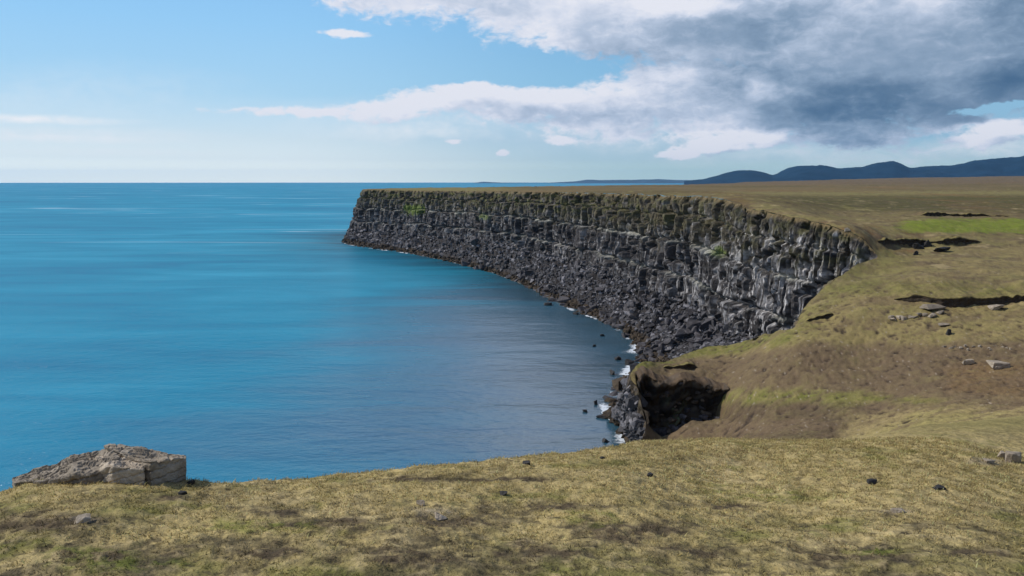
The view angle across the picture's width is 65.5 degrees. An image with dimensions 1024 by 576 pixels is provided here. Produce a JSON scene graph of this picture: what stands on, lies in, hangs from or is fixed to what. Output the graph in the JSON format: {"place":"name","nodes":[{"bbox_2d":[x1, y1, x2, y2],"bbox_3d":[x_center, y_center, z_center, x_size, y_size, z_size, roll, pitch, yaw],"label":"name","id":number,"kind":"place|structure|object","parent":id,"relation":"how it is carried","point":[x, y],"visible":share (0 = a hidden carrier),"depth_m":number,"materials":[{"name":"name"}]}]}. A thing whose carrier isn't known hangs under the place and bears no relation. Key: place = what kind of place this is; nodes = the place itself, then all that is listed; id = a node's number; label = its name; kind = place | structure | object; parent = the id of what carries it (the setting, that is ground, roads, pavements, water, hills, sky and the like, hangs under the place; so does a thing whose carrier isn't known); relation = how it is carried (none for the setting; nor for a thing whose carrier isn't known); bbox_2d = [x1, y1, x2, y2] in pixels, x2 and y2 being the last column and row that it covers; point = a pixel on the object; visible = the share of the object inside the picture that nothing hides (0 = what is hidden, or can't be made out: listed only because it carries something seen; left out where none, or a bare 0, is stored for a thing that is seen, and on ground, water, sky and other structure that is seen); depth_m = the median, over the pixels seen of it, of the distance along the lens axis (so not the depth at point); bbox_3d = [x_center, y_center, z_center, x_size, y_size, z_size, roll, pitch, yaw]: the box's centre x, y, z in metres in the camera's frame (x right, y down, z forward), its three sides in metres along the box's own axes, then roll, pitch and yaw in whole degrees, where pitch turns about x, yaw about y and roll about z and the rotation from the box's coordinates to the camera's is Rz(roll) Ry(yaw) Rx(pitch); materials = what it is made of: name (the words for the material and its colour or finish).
{"place":"outdoors","nodes":[
{"label":"outdoors","id":0,"kind":"place"},
{"bbox_2d":[0,183,870,491],"bbox_3d":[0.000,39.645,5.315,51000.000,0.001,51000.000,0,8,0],"label":"sea","id":1,"kind":"structure","parent":0,"point":[238,331],"depth_m":199.26,"materials":[{"name":"liquid"}]},
{"bbox_2d":[344,243,635,419],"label":"foam","id":2,"kind":"object","parent":1,"relation":"on","point":[603,408],"visible":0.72,"depth_m":169.56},
{"bbox_2d":[615,434,624,443],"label":"foam","id":3,"kind":"object","parent":1,"relation":"on","point":[621,439],"visible":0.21,"depth_m":124.07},
{"bbox_2d":[625,359,633,365],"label":"sea rock","id":4,"kind":"object","parent":1,"relation":"in","point":[628,361],"visible":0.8,"depth_m":174.51,"materials":[{"name":"stone"}]},
{"bbox_2d":[0,176,1023,575],"bbox_3d":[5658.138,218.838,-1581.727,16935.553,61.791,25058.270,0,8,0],"label":"ground","id":5,"kind":"structure","parent":0,"point":[858,364],"depth_m":11.12,"materials":[{"name":"green plant"}]},
{"bbox_2d":[74,513,90,523],"bbox_3d":[-4.508,2.421,8.350,0.160,0.067,0.135,-5,9,-31],"label":"stone","id":6,"kind":"object","parent":5,"relation":"on","point":[85,517],"visible":0.99,"depth_m":8.32,"materials":[{"name":"grey stone"}]},
{"bbox_2d":[12,443,186,486],"bbox_3d":[-5.385,2.436,10.319,2.320,0.704,0.889,0,8,0],"label":"slab boulder","id":7,"kind":"object","parent":5,"relation":"on","point":[122,463],"visible":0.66,"depth_m":10.12,"materials":[{"name":"grey stone"}]},
{"bbox_2d":[178,490,187,494],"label":"stone","id":8,"kind":"object","parent":5,"relation":"on","point":[180,492],"visible":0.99,"depth_m":9.60,"materials":[{"name":"black stone"}]},
{"bbox_2d":[187,479,194,484],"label":"stone","id":9,"kind":"object","parent":5,"relation":"on","point":[191,482],"visible":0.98,"depth_m":10.14,"materials":[{"name":"black stone"}]},
{"bbox_2d":[416,500,424,506],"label":"stone","id":10,"kind":"object","parent":5,"relation":"on","point":[420,502],"visible":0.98,"depth_m":9.21,"materials":[{"name":"grey stone"}]},
{"bbox_2d":[435,512,446,520],"bbox_3d":[-0.789,2.517,8.797,0.144,0.092,0.111,1,8,5],"label":"stone","id":11,"kind":"object","parent":5,"relation":"on","point":[439,517],"visible":1,"depth_m":8.76,"materials":[{"name":"grey stone"}]},
{"bbox_2d":[341,222,762,442],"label":"scree","id":12,"kind":"structure","parent":5,"relation":"on","point":[624,415],"depth_m":245.51,"materials":[{"name":"grey stone"}]},
{"bbox_2d":[461,259,469,265],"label":"scree boulder","id":13,"kind":"object","parent":12,"relation":"on","point":[464,262],"visible":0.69,"depth_m":377.77,"materials":[{"name":"grey stone"}]},
{"bbox_2d":[469,236,478,245],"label":"scree boulder","id":14,"kind":"object","parent":12,"relation":"on","point":[474,241],"visible":1,"depth_m":374.39,"materials":[{"name":"grey stone"}]},
{"bbox_2d":[479,264,485,269],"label":"scree boulder","id":15,"kind":"object","parent":12,"relation":"on","point":[481,267],"visible":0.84,"depth_m":360.01,"materials":[{"name":"grey stone"}]},
{"bbox_2d":[524,268,534,276],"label":"scree boulder","id":16,"kind":"object","parent":12,"relation":"on","point":[528,272],"visible":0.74,"depth_m":307.60,"materials":[{"name":"grey stone"}]},
{"bbox_2d":[556,296,570,302],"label":"scree boulder","id":17,"kind":"object","parent":12,"relation":"on","point":[562,299],"visible":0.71,"depth_m":261.62,"materials":[{"name":"grey stone"}]},
{"bbox_2d":[578,306,585,312],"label":"scree boulder","id":18,"kind":"object","parent":12,"relation":"on","point":[581,309],"visible":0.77,"depth_m":243.90,"materials":[{"name":"grey stone"}]},
{"bbox_2d":[595,287,603,292],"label":"scree boulder","id":19,"kind":"object","parent":12,"relation":"on","point":[598,289],"visible":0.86,"depth_m":244.96,"materials":[{"name":"grey stone"}]},
{"bbox_2d":[608,390,617,395],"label":"scree boulder","id":20,"kind":"object","parent":12,"relation":"on","point":[614,393],"visible":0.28,"depth_m":150.08,"materials":[{"name":"grey stone"}]},
{"bbox_2d":[607,316,618,321],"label":"scree boulder","id":21,"kind":"object","parent":12,"relation":"on","point":[615,319],"visible":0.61,"depth_m":222.95,"materials":[{"name":"grey stone"}]},
{"bbox_2d":[619,322,625,328],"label":"scree boulder","id":22,"kind":"object","parent":12,"relation":"on","point":[621,325],"visible":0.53,"depth_m":216.02,"materials":[{"name":"grey stone"}]},
{"bbox_2d":[628,313,635,318],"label":"scree boulder","id":23,"kind":"object","parent":12,"relation":"on","point":[630,315],"visible":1,"depth_m":211.77,"materials":[{"name":"grey stone"}]},
{"bbox_2d":[629,282,635,288],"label":"scree boulder","id":24,"kind":"object","parent":12,"relation":"on","point":[632,286],"visible":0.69,"depth_m":223.52,"materials":[{"name":"grey stone"}]},
{"bbox_2d":[636,349,643,354],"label":"scree boulder","id":25,"kind":"object","parent":12,"relation":"on","point":[639,351],"visible":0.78,"depth_m":184.73,"materials":[{"name":"grey stone"}]},
{"bbox_2d":[664,318,672,324],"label":"scree boulder","id":26,"kind":"object","parent":12,"relation":"on","point":[668,321],"visible":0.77,"depth_m":192.49,"materials":[{"name":"grey stone"}]},
{"bbox_2d":[663,338,675,343],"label":"scree boulder","id":27,"kind":"object","parent":12,"relation":"on","point":[668,340],"visible":1,"depth_m":178.92,"materials":[{"name":"grey stone"}]},
{"bbox_2d":[673,329,688,338],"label":"scree boulder","id":28,"kind":"object","parent":12,"relation":"on","point":[680,332],"visible":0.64,"depth_m":178.82,"materials":[{"name":"grey stone"}]},
{"bbox_2d":[681,313,689,321],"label":"scree boulder","id":29,"kind":"object","parent":12,"relation":"on","point":[686,315],"visible":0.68,"depth_m":188.67,"materials":[{"name":"grey stone"}]},
{"bbox_2d":[685,330,693,334],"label":"scree boulder","id":30,"kind":"object","parent":12,"relation":"on","point":[689,332],"visible":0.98,"depth_m":178.21,"materials":[{"name":"grey stone"}]},
{"bbox_2d":[685,309,695,315],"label":"scree boulder","id":31,"kind":"object","parent":12,"relation":"on","point":[690,312],"visible":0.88,"depth_m":189.79,"materials":[{"name":"grey stone"}]},
{"bbox_2d":[687,320,700,329],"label":"scree boulder","id":32,"kind":"object","parent":12,"relation":"on","point":[691,324],"visible":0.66,"depth_m":179.04,"materials":[{"name":"grey stone"}]},
{"bbox_2d":[700,311,706,317],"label":"scree boulder","id":33,"kind":"object","parent":12,"relation":"on","point":[703,313],"visible":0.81,"depth_m":183.04,"materials":[{"name":"grey stone"}]},
{"bbox_2d":[699,318,714,331],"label":"scree boulder","id":34,"kind":"object","parent":12,"relation":"on","point":[705,324],"visible":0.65,"depth_m":177.54,"materials":[{"name":"grey stone"}]},
{"bbox_2d":[711,319,716,328],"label":"scree boulder","id":35,"kind":"object","parent":12,"relation":"on","point":[713,323],"visible":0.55,"depth_m":174.16,"materials":[{"name":"grey stone"}]},
{"bbox_2d":[714,311,720,318],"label":"scree boulder","id":36,"kind":"object","parent":12,"relation":"on","point":[717,315],"visible":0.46,"depth_m":177.47,"materials":[{"name":"grey stone"}]},
{"bbox_2d":[664,362,696,369],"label":"earth bank","id":37,"kind":"structure","parent":5,"relation":"on","point":[687,365],"depth_m":118.08,"materials":[{"name":"brown soil"}]},
{"bbox_2d":[635,366,728,433],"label":"earth bank","id":38,"kind":"structure","parent":5,"relation":"on","point":[675,399],"depth_m":112.70,"materials":[{"name":"brown soil"}]},
{"bbox_2d":[653,427,668,435],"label":"fallen block","id":39,"kind":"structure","parent":38,"relation":"on","point":[661,431],"depth_m":111.94,"materials":[{"name":"grey stone"}]},
{"bbox_2d":[669,425,679,431],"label":"fallen block","id":40,"kind":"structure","parent":38,"relation":"on","point":[675,428],"depth_m":111.75,"materials":[{"name":"grey stone"}]},
{"bbox_2d":[805,312,832,320],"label":"earth bank","id":41,"kind":"structure","parent":5,"relation":"on","point":[823,315],"depth_m":114.09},
{"bbox_2d":[867,478,876,484],"bbox_3d":[5.032,2.711,11.107,0.143,0.082,0.129,1,8,7],"label":"stone","id":42,"kind":"object","parent":5,"relation":"on","point":[871,481],"visible":0.9,"depth_m":11.08,"materials":[{"name":"black stone"}]},
{"bbox_2d":[890,508,905,512],"bbox_3d":[4.649,2.683,9.603,0.156,0.066,0.120,1,8,6],"label":"stone","id":43,"kind":"object","parent":5,"relation":"on","point":[894,510],"visible":0.99,"depth_m":9.57,"materials":[{"name":"grey stone"}]},
{"bbox_2d":[912,243,923,248],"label":"stone","id":44,"kind":"object","parent":5,"relation":"on","point":[916,246],"visible":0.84,"depth_m":145.84,"materials":[{"name":"grey stone"}]},
{"bbox_2d":[921,240,931,246],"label":"stone","id":45,"kind":"object","parent":5,"relation":"on","point":[927,243],"visible":0.83,"depth_m":147.25,"materials":[{"name":"grey stone"}]},
{"bbox_2d":[878,236,979,246],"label":"earth bank","id":46,"kind":"structure","parent":5,"relation":"on","point":[954,240],"depth_m":148.04,"materials":[{"name":"black soil"}]},
{"bbox_2d":[919,304,945,309],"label":"stone","id":47,"kind":"object","parent":5,"relation":"on","point":[930,306],"visible":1,"depth_m":108.36,"materials":[{"name":"beige stone"}]},
{"bbox_2d":[933,484,946,490],"bbox_3d":[5.740,2.699,10.720,0.173,0.080,0.142,-2,8,-14],"label":"stone","id":48,"kind":"object","parent":5,"relation":"on","point":[938,487],"visible":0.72,"depth_m":10.67,"materials":[{"name":"black stone"}]},
{"bbox_2d":[933,247,950,251],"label":"stone","id":49,"kind":"object","parent":5,"relation":"on","point":[940,249],"visible":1,"depth_m":141.51,"materials":[{"name":"grey stone"}]},
{"bbox_2d":[945,329,951,334],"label":"stone","id":50,"kind":"object","parent":5,"relation":"on","point":[948,332],"visible":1,"depth_m":101.61,"materials":[{"name":"grey stone"}]},
{"bbox_2d":[894,293,1023,307],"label":"earth bank","id":51,"kind":"structure","parent":5,"relation":"on","point":[960,301],"depth_m":108.77,"materials":[{"name":"brown soil"}]},
{"bbox_2d":[922,211,1008,216],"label":"earth bank","id":52,"kind":"structure","parent":5,"relation":"on","point":[936,213],"depth_m":186.45,"materials":[{"name":"black soil"}]},
{"bbox_2d":[962,359,974,364],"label":"stone","id":53,"kind":"object","parent":5,"relation":"on","point":[967,361],"visible":1,"depth_m":93.20,"materials":[{"name":"grey stone"}]},
{"bbox_2d":[983,458,994,463],"bbox_3d":[7.822,2.841,13.057,0.162,0.090,0.112,-2,8,-12],"label":"stone","id":54,"kind":"object","parent":5,"relation":"on","point":[989,460],"visible":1,"depth_m":13.01,"materials":[{"name":"grey stone"}]},
{"bbox_2d":[987,304,1003,310],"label":"stone","id":55,"kind":"object","parent":5,"relation":"on","point":[994,307],"visible":1,"depth_m":106.17,"materials":[{"name":"beige stone"}]},
{"bbox_2d":[986,360,1010,369],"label":"stone","id":56,"kind":"object","parent":5,"relation":"on","point":[995,364],"visible":1,"depth_m":89.59,"materials":[{"name":"grey stone"}]},
{"bbox_2d":[997,451,1004,458],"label":"stone","id":57,"kind":"object","parent":5,"relation":"on","point":[1001,454],"visible":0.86,"depth_m":13.62,"materials":[{"name":"grey stone"}]},
{"bbox_2d":[1005,451,1021,463],"bbox_3d":[8.472,2.872,13.461,0.256,0.217,0.200,-1,8,-6],"label":"stone","id":58,"kind":"object","parent":5,"relation":"on","point":[1013,456],"visible":0.88,"depth_m":13.40,"materials":[{"name":"grey stone"}]},
{"bbox_2d":[0,0,1023,182],"label":"sky","id":59,"kind":"structure","parent":0,"point":[92,91],"materials":[{"name":"blue"}]},
{"bbox_2d":[477,179,688,182],"bbox_3d":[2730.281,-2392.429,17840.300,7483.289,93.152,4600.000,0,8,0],"label":"hills","id":60,"kind":"structure","parent":0,"point":[636,181],"depth_m":16855.57,"materials":[{"name":"blue"}]},
{"bbox_2d":[346,186,877,436],"bbox_3d":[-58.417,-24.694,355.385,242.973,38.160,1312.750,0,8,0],"label":"cliff","id":61,"kind":"structure","parent":0,"point":[740,266],"depth_m":212.23,"materials":[{"name":"grey stone"}]},
{"bbox_2d":[684,156,1023,184],"bbox_3d":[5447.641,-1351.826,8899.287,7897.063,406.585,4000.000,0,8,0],"label":"hills","id":62,"kind":"structure","parent":0,"point":[1011,166],"depth_m":8119.92,"materials":[{"name":"blue"}]}
]}

